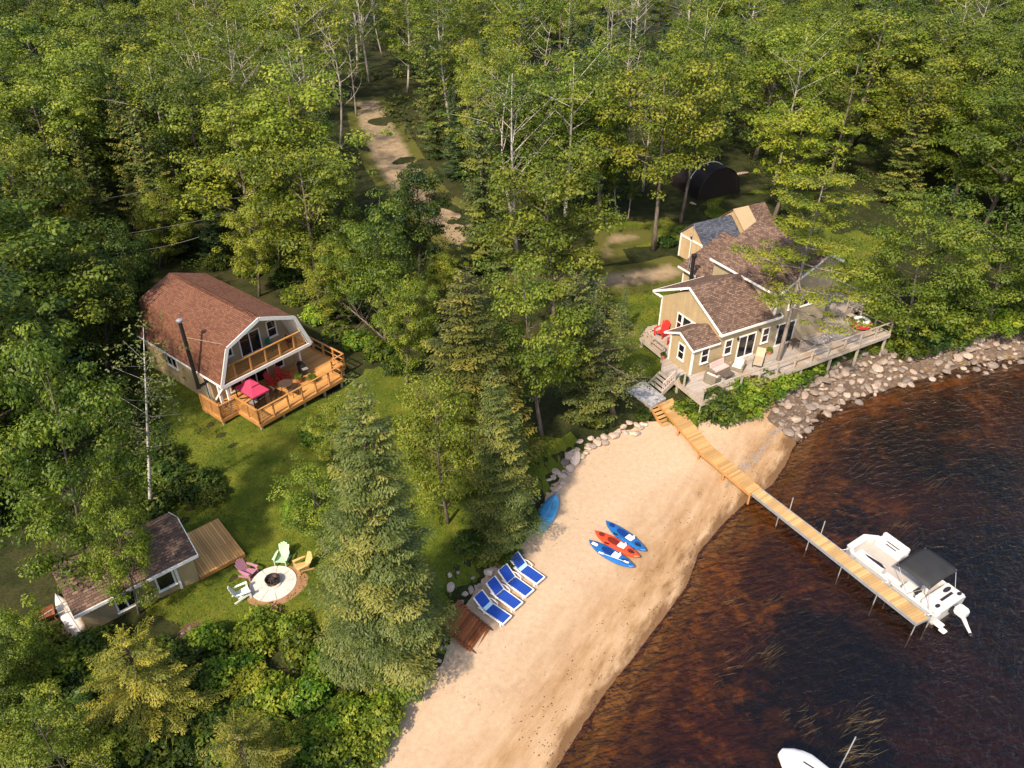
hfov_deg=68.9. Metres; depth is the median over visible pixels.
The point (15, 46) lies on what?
tree
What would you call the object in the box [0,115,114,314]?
tree
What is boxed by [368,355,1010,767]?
beach
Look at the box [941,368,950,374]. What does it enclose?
shore rock
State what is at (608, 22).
tree
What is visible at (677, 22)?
tree
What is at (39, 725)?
shrub
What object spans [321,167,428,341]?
tree
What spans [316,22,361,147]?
tree
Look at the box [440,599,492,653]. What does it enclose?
plank steps
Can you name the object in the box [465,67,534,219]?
tree
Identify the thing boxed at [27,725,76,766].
shrub
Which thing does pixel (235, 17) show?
tree
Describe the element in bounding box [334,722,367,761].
shrub
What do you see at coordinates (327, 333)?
shrub
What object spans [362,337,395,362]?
shrub
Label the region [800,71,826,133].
tree
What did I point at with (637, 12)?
tree
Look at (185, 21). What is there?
tree
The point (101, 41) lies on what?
tree
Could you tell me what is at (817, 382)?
shore rock
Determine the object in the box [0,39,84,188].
tree
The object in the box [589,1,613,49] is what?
tree
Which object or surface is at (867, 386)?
shore rock
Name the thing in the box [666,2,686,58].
tree
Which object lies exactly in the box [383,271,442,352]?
tree
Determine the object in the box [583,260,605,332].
tree
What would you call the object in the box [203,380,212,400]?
side door
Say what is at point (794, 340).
side table
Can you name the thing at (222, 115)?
tree
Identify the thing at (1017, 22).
tree
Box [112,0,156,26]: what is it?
tree
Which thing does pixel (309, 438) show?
shrub
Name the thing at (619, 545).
kayak
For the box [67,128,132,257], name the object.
tree
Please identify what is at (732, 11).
tree
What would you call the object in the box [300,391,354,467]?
tree
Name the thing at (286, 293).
shrub
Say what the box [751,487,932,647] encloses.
dock
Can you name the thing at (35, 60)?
tree
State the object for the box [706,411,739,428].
shrub
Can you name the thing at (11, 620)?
tree
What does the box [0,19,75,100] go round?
tree
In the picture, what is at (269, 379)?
adirondack chair
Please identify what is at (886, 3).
tree
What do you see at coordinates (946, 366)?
shore rock
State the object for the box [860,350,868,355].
shore rock
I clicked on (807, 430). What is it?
shore rock
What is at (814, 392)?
shore rock
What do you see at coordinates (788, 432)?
shore rock
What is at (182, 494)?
shrub
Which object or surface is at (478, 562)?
shrub
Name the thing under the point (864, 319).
patio table
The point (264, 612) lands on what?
shrub
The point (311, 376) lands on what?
potted plant
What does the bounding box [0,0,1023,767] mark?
ground
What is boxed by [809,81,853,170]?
tree
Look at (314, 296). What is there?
shrub
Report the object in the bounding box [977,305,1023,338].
shrub
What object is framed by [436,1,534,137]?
tree
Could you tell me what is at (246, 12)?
tree
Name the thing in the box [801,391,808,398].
shore rock
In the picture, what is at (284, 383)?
round table
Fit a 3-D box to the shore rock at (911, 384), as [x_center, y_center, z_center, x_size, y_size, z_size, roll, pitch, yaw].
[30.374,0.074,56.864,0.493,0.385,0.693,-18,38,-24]
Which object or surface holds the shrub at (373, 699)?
on the ground at (14, 586)
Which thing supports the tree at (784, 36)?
on the ground at (14, 586)
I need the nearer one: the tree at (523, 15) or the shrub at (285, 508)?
the shrub at (285, 508)
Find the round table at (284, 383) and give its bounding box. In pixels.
[278,379,292,393]
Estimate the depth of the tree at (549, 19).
146.03 m
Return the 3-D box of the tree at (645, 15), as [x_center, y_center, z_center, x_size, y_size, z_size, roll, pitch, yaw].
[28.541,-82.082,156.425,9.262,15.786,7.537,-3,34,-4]
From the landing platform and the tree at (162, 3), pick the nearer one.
the landing platform
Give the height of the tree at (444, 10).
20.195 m
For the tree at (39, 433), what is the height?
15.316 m
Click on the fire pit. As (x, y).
(263, 591)
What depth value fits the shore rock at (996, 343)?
60.30 m
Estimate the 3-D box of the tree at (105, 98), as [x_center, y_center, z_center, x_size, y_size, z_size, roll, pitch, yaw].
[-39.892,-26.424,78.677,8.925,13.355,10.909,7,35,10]
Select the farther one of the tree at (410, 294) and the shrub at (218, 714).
the tree at (410, 294)
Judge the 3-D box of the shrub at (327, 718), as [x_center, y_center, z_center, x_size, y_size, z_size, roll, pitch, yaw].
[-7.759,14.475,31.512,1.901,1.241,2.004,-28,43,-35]
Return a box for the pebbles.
[441,420,782,740]
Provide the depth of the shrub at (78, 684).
32.38 m
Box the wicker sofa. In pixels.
[705,357,730,374]
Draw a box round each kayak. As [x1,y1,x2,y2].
[589,540,633,567]
[595,530,639,557]
[606,520,645,550]
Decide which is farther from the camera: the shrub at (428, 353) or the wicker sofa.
the shrub at (428, 353)
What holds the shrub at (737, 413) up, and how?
on the ground at (14, 586)
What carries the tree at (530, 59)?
on the ground at (14, 586)
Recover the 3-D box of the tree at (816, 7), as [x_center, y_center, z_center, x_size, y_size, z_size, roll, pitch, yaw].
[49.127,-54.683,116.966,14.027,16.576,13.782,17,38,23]
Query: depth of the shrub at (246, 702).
31.83 m
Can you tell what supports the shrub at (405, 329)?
on the ground at (14, 586)
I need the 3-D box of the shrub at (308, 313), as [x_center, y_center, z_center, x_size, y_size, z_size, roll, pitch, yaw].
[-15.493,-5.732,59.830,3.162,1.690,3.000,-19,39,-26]
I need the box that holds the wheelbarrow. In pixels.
[32,601,67,624]
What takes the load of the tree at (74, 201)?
on the ground at (14, 586)
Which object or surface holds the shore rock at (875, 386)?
on the rocky shore at (893, 382)
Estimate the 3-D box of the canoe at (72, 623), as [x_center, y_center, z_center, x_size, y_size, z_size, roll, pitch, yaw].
[-21.488,11.353,36.356,3.750,0.458,0.825,28,43,35]
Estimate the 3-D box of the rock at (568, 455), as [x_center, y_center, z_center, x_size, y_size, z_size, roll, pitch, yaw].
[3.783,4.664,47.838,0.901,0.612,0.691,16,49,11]
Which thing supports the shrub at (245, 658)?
on the ground at (14, 586)
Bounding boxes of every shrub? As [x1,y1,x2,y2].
[0,670,49,719]
[0,714,26,727]
[0,719,42,753]
[0,747,16,767]
[16,681,76,735]
[22,621,71,658]
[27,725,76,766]
[30,715,48,736]
[40,733,95,767]
[44,644,102,688]
[47,639,82,659]
[47,680,112,738]
[54,660,99,700]
[64,690,82,705]
[69,622,120,661]
[75,695,131,746]
[76,671,112,694]
[79,742,137,767]
[85,370,138,403]
[86,311,130,340]
[87,647,141,694]
[91,479,145,511]
[93,426,154,468]
[93,701,153,760]
[98,635,136,663]
[99,337,143,365]
[102,683,132,700]
[105,459,160,486]
[106,721,160,767]
[107,696,161,747]
[108,394,158,425]
[111,496,165,535]
[112,295,140,310]
[116,265,150,281]
[126,632,182,669]
[128,480,176,512]
[130,752,153,767]
[136,458,190,499]
[137,441,184,473]
[137,759,160,767]
[139,651,189,678]
[139,711,206,767]
[149,743,198,767]
[158,465,205,504]
[159,759,203,767]
[163,637,214,681]
[165,691,215,738]
[166,677,203,703]
[170,728,213,767]
[172,654,227,700]
[179,619,231,660]
[183,465,225,499]
[186,716,240,763]
[192,479,231,508]
[194,696,227,724]
[196,745,222,767]
[197,698,243,739]
[199,653,239,698]
[200,250,232,271]
[204,724,262,767]
[221,660,277,702]
[226,615,279,661]
[227,649,267,677]
[228,684,275,718]
[230,731,278,763]
[232,257,262,278]
[237,707,272,736]
[238,602,282,643]
[251,670,301,717]
[259,708,289,739]
[264,736,297,767]
[268,265,303,288]
[275,608,312,641]
[276,718,309,747]
[278,489,324,522]
[278,623,327,675]
[279,283,312,306]
[280,728,336,766]
[290,672,336,716]
[291,758,332,767]
[295,754,337,767]
[296,415,333,447]
[297,301,335,326]
[300,723,358,767]
[301,658,338,693]
[301,711,324,734]
[302,639,350,685]
[306,279,335,300]
[308,709,350,737]
[320,319,351,345]
[326,690,367,725]
[327,756,364,767]
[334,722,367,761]
[335,303,368,325]
[341,327,376,351]
[352,690,396,730]
[355,732,389,767]
[356,694,406,746]
[360,657,395,695]
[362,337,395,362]
[370,307,400,328]
[381,354,415,377]
[384,670,423,710]
[396,431,428,456]
[400,323,432,342]
[420,334,449,357]
[449,528,484,557]
[472,554,490,567]
[492,540,523,570]
[521,502,540,529]
[585,414,606,429]
[634,406,651,421]
[657,234,677,248]
[666,399,705,426]
[684,395,717,420]
[693,385,738,417]
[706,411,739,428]
[715,388,754,422]
[726,377,767,413]
[742,404,764,420]
[746,374,781,410]
[763,368,790,400]
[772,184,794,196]
[777,370,804,392]
[798,367,816,387]
[809,360,828,376]
[821,358,837,372]
[844,349,861,358]
[860,344,881,353]
[874,338,894,353]
[889,331,930,360]
[909,320,953,355]
[914,296,965,333]
[941,288,989,316]
[942,317,975,351]
[956,307,999,339]
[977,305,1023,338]
[988,280,1023,311]
[999,299,1023,335]
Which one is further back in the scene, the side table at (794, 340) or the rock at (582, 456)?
the side table at (794, 340)
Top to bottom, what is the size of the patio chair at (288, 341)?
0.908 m
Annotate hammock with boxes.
[803,329,834,348]
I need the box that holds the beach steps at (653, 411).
[651,405,670,426]
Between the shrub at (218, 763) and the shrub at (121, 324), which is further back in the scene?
the shrub at (121, 324)
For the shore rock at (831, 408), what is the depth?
53.90 m
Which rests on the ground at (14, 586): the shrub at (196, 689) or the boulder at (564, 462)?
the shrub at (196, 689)
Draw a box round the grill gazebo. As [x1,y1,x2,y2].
[235,378,271,408]
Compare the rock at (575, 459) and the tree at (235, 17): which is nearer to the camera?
the rock at (575, 459)
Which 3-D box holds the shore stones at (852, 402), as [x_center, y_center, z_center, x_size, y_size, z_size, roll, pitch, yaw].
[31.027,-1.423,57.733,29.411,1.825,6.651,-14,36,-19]
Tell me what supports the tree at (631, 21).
on the ground at (14, 586)
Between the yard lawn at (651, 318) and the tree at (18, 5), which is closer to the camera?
the yard lawn at (651, 318)
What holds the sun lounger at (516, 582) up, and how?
on the beach
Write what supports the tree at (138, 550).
on the ground at (14, 586)
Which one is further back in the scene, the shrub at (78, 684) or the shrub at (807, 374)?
the shrub at (807, 374)
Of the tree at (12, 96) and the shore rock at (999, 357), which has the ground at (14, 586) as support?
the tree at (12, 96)
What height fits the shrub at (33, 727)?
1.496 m
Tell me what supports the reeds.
in the lake
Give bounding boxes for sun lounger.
[473,589,511,626]
[486,576,522,612]
[497,563,533,599]
[510,551,544,586]
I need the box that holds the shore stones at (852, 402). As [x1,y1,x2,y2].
[771,334,1023,440]
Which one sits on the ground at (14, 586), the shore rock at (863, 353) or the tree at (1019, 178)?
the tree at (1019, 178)
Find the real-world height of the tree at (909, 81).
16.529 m
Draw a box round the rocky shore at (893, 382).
[767,330,1023,441]
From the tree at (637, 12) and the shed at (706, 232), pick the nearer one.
the shed at (706, 232)
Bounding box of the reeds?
[714,455,945,766]
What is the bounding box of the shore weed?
[519,425,799,763]
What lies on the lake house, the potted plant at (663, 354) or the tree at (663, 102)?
the potted plant at (663, 354)
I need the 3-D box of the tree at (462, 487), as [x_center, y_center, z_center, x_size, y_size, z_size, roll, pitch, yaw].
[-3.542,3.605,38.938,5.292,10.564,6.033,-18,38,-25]
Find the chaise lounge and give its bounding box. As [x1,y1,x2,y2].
[752,347,765,366]
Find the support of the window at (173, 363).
in the gambrel cottage
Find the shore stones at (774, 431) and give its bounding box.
[725,422,787,487]
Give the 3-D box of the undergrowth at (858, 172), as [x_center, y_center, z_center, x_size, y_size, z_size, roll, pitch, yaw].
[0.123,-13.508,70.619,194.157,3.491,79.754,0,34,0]
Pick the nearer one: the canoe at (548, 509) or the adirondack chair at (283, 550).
the adirondack chair at (283, 550)
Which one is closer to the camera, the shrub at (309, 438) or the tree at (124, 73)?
the shrub at (309, 438)
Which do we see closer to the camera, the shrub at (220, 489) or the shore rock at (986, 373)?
the shrub at (220, 489)
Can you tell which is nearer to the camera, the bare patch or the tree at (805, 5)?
the bare patch
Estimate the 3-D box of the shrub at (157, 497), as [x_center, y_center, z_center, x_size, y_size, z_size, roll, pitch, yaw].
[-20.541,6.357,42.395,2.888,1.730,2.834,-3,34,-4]
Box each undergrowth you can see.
[0,124,1023,523]
[50,0,1019,140]
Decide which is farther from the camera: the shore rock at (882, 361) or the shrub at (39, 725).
the shore rock at (882, 361)
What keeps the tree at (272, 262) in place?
on the ground at (14, 586)
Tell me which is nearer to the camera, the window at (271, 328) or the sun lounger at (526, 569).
the sun lounger at (526, 569)
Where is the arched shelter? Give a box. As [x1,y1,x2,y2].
[663,150,739,200]
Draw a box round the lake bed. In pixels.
[563,355,1023,767]
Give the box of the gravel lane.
[345,96,682,295]
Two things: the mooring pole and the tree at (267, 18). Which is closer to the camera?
the mooring pole
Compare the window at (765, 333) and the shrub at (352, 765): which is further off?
the window at (765, 333)
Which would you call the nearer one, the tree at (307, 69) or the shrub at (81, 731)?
the shrub at (81, 731)
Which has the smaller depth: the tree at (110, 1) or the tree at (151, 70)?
the tree at (151, 70)
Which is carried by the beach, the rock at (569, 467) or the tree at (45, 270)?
the rock at (569, 467)
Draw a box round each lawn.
[136,353,589,654]
[593,190,899,392]
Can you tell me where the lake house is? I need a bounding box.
[639,220,893,423]
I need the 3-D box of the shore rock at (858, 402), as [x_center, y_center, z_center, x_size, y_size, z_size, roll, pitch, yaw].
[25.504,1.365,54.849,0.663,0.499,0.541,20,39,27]
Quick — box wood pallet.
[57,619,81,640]
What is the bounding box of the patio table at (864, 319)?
[852,316,870,329]
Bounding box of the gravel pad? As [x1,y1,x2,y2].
[588,227,651,266]
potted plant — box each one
[294,373,302,383]
[306,373,316,383]
[660,351,666,359]
[679,374,689,383]
[766,347,772,354]
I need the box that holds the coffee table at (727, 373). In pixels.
[720,370,734,380]
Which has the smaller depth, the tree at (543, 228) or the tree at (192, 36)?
the tree at (543, 228)
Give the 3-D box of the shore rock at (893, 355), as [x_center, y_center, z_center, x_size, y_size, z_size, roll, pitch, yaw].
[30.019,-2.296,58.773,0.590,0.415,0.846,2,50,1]
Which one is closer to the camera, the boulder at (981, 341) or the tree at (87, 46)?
the boulder at (981, 341)
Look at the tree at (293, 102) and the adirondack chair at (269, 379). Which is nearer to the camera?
the adirondack chair at (269, 379)
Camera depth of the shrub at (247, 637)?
34.68 m
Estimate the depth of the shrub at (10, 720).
31.12 m
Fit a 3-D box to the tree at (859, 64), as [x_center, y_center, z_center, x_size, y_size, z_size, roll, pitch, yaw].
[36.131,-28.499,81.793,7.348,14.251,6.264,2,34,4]
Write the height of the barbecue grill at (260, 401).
1.115 m
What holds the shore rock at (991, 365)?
on the rocky shore at (893, 382)
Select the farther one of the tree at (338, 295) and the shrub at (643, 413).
the tree at (338, 295)
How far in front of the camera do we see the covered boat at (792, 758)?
32.04 m
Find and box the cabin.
[52,512,245,629]
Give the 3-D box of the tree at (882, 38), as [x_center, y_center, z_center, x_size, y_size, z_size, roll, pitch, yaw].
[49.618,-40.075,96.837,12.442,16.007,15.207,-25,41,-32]
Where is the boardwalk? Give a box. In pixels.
[658,398,759,504]
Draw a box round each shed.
[678,215,739,259]
[718,202,778,233]
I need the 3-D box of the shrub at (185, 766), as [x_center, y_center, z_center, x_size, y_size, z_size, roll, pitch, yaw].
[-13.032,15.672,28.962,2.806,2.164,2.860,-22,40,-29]
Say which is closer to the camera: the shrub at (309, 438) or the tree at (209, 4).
the shrub at (309, 438)
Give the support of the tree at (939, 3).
on the ground at (14, 586)
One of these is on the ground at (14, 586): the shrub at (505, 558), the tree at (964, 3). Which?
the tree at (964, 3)
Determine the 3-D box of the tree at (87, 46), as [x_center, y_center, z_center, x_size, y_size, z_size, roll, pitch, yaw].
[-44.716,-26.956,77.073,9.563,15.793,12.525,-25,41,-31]
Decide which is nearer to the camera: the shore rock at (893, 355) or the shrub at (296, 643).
the shrub at (296, 643)
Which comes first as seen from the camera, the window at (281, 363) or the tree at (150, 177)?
the window at (281, 363)
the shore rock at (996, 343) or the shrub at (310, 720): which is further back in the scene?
the shore rock at (996, 343)
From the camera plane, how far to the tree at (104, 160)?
86.32 m
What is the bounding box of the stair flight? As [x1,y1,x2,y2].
[648,371,675,394]
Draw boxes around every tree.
[0,0,89,78]
[0,7,80,126]
[0,17,9,51]
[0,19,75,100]
[0,28,38,73]
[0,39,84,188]
[0,53,60,131]
[0,74,111,231]
[0,79,120,214]
[0,91,24,215]
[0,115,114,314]
[0,129,90,274]
[0,166,121,381]
[0,184,99,365]
[0,244,95,477]
[0,312,9,391]
[0,319,171,606]
[0,602,68,703]
[0,629,43,745]
[0,678,124,767]
[7,38,123,195]
[11,0,106,33]
[27,2,119,34]
[28,12,154,102]
[31,0,106,57]
[41,229,141,377]
[46,3,127,71]
[58,50,193,206]
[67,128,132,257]
[67,614,229,756]
[73,464,160,614]
[74,0,127,34]
[78,48,212,217]
[79,13,201,105]
[79,66,173,170]
[84,91,118,176]
[89,311,204,500]
[91,216,159,317]
[95,0,121,59]
[104,0,222,83]
[104,82,177,235]
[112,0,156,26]
[115,22,230,153]
[118,50,239,169]
[124,108,198,263]
[128,0,157,45]
[128,65,259,227]
[129,173,192,266]
[135,0,216,84]
[145,0,196,64]
[145,20,226,86]
[146,29,239,125]
[153,1,211,20]
[158,28,254,199]
[159,0,287,194]
[163,98,317,260]
[170,72,281,197]
[184,0,234,74]
[184,0,250,60]
[185,0,282,102]
[186,0,249,49]
[195,184,225,260]
[197,706,301,767]
[208,25,281,108]
[212,188,296,296]
[223,0,318,96]
[225,0,260,63]
[226,46,396,248]
[230,139,356,301]
[234,0,292,89]
[237,80,334,228]
[238,186,313,268]
[241,0,353,118]
[246,0,318,60]
[250,33,339,175]
[257,0,337,63]
[264,30,344,139]
[266,452,344,555]
[279,0,355,105]
[283,204,326,277]
[289,240,362,326]
[290,0,342,93]
[291,274,405,349]
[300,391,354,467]
[303,2,351,53]
[307,373,462,704]
[312,0,379,71]
[314,247,366,320]
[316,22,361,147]
[316,198,386,281]
[319,11,368,115]
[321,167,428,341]
[333,0,400,82]
[346,0,369,45]
[354,0,439,66]
[360,0,382,57]
[365,150,460,280]
[365,273,441,384]
[378,0,431,32]
[379,0,447,93]
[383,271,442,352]
[387,0,475,123]
[388,369,486,523]
[398,0,443,78]
[400,265,545,486]
[410,9,496,100]
[413,27,457,159]
[423,49,578,256]
[424,247,468,323]
[427,0,447,48]
[428,0,444,36]
[430,0,466,26]
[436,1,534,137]
[438,88,471,181]
[440,0,487,109]
[443,0,492,65]
[444,59,500,181]
[444,249,595,436]
[448,105,517,280]
[449,36,550,176]
[452,0,508,46]
[452,38,517,190]
[452,116,480,198]
[458,364,549,561]
[459,135,628,324]
[460,38,509,164]
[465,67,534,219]
[472,4,561,78]
[475,55,617,205]
[485,0,565,119]
[497,0,554,64]
[502,0,569,33]
[515,1,534,63]
[525,21,566,112]
[526,35,637,215]
[529,51,570,121]
[531,0,572,39]
[535,15,644,188]
[536,1,581,70]
[545,0,611,56]
[549,56,653,220]
[549,268,624,424]
[550,0,593,57]
[553,281,657,426]
[557,11,582,85]
[569,29,740,250]
[578,20,602,130]
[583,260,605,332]
[584,0,640,76]
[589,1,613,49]
[591,0,618,60]
[597,120,631,214]
[604,0,631,41]
[614,30,647,138]
[616,0,668,52]
[616,289,630,334]
[617,21,647,109]
[619,0,647,71]
[623,44,652,168]
[624,134,650,218]
[630,72,674,191]
[637,25,741,155]
[640,0,655,32]
[640,23,671,128]
[645,33,762,223]
[646,0,673,44]
[655,16,682,91]
[656,0,742,146]
[657,4,695,20]
[661,11,737,99]
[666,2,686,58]
[673,0,700,22]
[676,0,743,39]
[697,19,736,124]
[704,4,752,35]
[711,1,746,36]
[717,0,769,74]
[725,0,834,110]
[727,164,880,360]
[728,0,785,53]
[728,23,850,161]
[729,19,750,96]
[731,0,830,138]
[741,1,762,52]
[751,96,869,220]
[759,0,808,16]
[766,14,856,187]
[774,6,819,93]
[780,0,847,22]
[785,0,871,71]
[796,0,856,73]
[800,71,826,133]
[805,54,883,175]
[808,7,951,149]
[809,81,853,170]
[815,14,900,107]
[830,0,878,23]
[837,5,950,136]
[837,185,1013,353]
[846,0,959,113]
[854,0,890,41]
[857,26,995,172]
[861,0,893,58]
[875,84,936,203]
[881,80,926,170]
[891,0,932,20]
[894,12,1020,147]
[906,0,963,36]
[916,72,1023,233]
[919,29,1023,180]
[921,0,982,25]
[924,69,1023,200]
[927,0,959,55]
[931,0,1006,119]
[938,183,1023,321]
[943,36,994,81]
[957,0,1017,28]
[962,0,1023,47]
[965,22,1023,151]
[968,2,1023,63]
[972,0,1008,26]
[980,68,1023,216]
[981,30,1011,83]
[991,2,1023,73]
[1006,3,1023,56]
[1011,112,1023,183]
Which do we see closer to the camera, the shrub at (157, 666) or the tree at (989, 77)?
the shrub at (157, 666)
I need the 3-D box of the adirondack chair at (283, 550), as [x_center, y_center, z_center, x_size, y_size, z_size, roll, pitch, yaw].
[-12.107,8.994,39.372,0.800,0.996,0.960,3,34,4]
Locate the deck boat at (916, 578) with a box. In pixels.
[840,532,973,637]
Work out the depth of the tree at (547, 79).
73.72 m
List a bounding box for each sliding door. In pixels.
[238,327,262,357]
[244,368,267,381]
[735,331,756,357]
[773,319,796,346]
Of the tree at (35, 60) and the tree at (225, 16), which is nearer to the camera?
the tree at (35, 60)
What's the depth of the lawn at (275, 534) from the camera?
43.86 m
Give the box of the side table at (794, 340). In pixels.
[787,338,799,348]
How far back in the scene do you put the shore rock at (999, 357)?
59.54 m
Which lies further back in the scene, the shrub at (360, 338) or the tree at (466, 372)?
the shrub at (360, 338)
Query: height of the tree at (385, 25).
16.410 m
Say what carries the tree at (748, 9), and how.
on the ground at (14, 586)
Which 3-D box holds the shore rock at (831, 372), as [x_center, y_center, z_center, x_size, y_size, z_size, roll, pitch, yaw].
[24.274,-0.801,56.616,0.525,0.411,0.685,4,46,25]
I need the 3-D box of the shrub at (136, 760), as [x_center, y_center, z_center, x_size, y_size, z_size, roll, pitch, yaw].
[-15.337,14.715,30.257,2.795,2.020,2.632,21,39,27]
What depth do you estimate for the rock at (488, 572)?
39.90 m
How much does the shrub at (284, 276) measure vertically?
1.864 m
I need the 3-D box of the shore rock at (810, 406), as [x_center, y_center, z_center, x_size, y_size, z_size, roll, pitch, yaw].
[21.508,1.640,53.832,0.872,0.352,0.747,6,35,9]
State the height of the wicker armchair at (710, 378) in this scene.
0.780 m
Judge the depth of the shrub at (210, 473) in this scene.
43.30 m
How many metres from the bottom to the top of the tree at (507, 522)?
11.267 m
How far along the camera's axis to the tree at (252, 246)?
59.86 m
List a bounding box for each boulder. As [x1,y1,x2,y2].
[560,458,569,465]
[815,376,831,383]
[843,365,855,370]
[973,337,985,344]
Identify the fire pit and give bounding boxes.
[250,566,296,601]
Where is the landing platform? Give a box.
[625,381,665,411]
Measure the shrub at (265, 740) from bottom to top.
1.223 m
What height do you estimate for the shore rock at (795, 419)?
0.524 m
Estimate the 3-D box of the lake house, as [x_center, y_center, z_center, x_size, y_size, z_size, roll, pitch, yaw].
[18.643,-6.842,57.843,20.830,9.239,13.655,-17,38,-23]
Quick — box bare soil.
[247,566,308,605]
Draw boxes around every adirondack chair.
[227,581,251,604]
[234,558,258,581]
[263,371,279,386]
[272,541,290,566]
[274,366,290,380]
[292,551,313,575]
[654,319,670,339]
[829,303,842,318]
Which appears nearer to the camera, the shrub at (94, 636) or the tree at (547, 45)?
the shrub at (94, 636)
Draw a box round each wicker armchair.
[703,371,720,384]
[730,357,746,372]
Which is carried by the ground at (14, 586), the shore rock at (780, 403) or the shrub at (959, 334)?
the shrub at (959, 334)
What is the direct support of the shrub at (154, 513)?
on the ground at (14, 586)
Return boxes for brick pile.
[266,600,281,610]
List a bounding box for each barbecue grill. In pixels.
[248,392,268,409]
[295,361,307,374]
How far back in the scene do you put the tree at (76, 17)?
102.72 m
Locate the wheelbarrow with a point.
(49, 610)
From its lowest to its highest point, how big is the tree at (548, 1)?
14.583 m
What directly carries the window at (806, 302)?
in the lake house
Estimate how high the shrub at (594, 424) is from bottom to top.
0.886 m
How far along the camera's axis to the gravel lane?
81.89 m
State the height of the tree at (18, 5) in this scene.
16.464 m
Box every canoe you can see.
[55,593,86,634]
[536,493,558,532]
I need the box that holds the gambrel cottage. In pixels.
[136,273,345,429]
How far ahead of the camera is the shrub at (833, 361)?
56.52 m
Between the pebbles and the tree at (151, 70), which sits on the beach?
the pebbles
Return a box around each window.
[114,591,138,613]
[154,570,177,593]
[166,355,179,370]
[228,347,234,357]
[229,380,242,393]
[265,320,278,338]
[274,360,284,367]
[675,312,682,327]
[676,342,685,361]
[682,315,691,325]
[699,348,709,364]
[723,338,733,356]
[760,326,770,344]
[799,290,819,307]
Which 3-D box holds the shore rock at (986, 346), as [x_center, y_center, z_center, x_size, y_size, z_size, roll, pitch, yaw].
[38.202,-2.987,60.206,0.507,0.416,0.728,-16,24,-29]
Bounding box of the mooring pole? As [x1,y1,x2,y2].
[839,736,855,767]
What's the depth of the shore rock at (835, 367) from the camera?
56.85 m
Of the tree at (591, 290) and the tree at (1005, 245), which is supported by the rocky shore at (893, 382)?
the tree at (1005, 245)
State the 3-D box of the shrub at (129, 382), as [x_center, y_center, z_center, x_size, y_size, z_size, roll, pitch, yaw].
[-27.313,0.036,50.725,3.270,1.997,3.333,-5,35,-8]
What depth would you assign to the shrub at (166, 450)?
44.94 m
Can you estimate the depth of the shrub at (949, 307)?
59.64 m
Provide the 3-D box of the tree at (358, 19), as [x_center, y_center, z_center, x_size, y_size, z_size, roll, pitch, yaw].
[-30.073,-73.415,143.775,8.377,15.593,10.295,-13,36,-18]
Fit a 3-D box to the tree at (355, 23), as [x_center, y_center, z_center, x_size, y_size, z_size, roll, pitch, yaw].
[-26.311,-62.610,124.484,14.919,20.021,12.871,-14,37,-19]
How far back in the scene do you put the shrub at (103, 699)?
31.77 m
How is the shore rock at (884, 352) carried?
on the rocky shore at (893, 382)
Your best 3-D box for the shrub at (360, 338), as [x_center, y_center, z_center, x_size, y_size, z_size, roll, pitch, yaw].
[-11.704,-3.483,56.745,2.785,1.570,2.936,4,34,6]
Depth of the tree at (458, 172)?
78.77 m
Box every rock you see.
[447,582,454,592]
[468,586,473,593]
[484,567,493,576]
[552,468,560,475]
[558,472,566,478]
[565,451,572,460]
[565,464,573,471]
[570,451,579,464]
[580,453,585,459]
[593,439,600,445]
[600,433,608,439]
[601,440,608,445]
[609,432,619,438]
[628,431,637,435]
[772,407,778,412]
[776,401,785,405]
[777,411,785,416]
[783,428,794,436]
[784,403,791,409]
[789,416,801,423]
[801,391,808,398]
[803,426,811,433]
[804,403,816,409]
[808,382,817,387]
[809,390,818,395]
[812,379,821,385]
[819,405,825,409]
[820,395,829,400]
[823,410,831,417]
[825,404,836,411]
[828,369,835,376]
[828,391,837,396]
[830,361,839,369]
[834,373,842,378]
[834,386,845,392]
[840,368,849,376]
[843,393,850,397]
[853,392,859,396]
[854,399,863,405]
[857,378,864,383]
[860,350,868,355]
[863,383,871,389]
[871,383,880,389]
[872,363,883,372]
[877,358,887,365]
[878,349,887,355]
[889,352,896,357]
[897,367,906,373]
[897,382,906,387]
[902,377,911,382]
[903,356,911,361]
[908,381,914,387]
[910,369,916,374]
[929,377,935,381]
[933,360,943,366]
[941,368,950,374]
[943,363,950,368]
[953,354,963,361]
[961,351,973,359]
[964,345,976,352]
[970,359,977,364]
[972,367,980,371]
[980,371,988,375]
[982,344,990,348]
[986,362,998,368]
[992,341,999,346]
[996,355,1004,360]
[1000,343,1008,349]
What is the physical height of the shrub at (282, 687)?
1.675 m
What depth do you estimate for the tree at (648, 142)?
82.23 m
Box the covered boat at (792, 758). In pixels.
[778,748,827,767]
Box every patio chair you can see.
[265,337,275,351]
[269,386,280,398]
[285,334,294,345]
[288,384,298,397]
[845,308,854,317]
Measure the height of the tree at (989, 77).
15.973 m
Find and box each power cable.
[31,187,158,206]
[76,211,238,240]
[110,237,197,253]
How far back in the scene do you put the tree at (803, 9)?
124.39 m
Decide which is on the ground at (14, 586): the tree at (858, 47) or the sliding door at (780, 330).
the tree at (858, 47)
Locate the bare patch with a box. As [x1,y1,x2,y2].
[176,621,200,640]
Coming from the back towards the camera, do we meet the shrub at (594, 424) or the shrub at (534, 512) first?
the shrub at (594, 424)
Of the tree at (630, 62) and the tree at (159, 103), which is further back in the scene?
the tree at (630, 62)
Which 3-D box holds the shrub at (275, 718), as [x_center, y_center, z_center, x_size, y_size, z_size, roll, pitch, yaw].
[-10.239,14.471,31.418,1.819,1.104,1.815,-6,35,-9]
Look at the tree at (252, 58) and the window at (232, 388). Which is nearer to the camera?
the window at (232, 388)

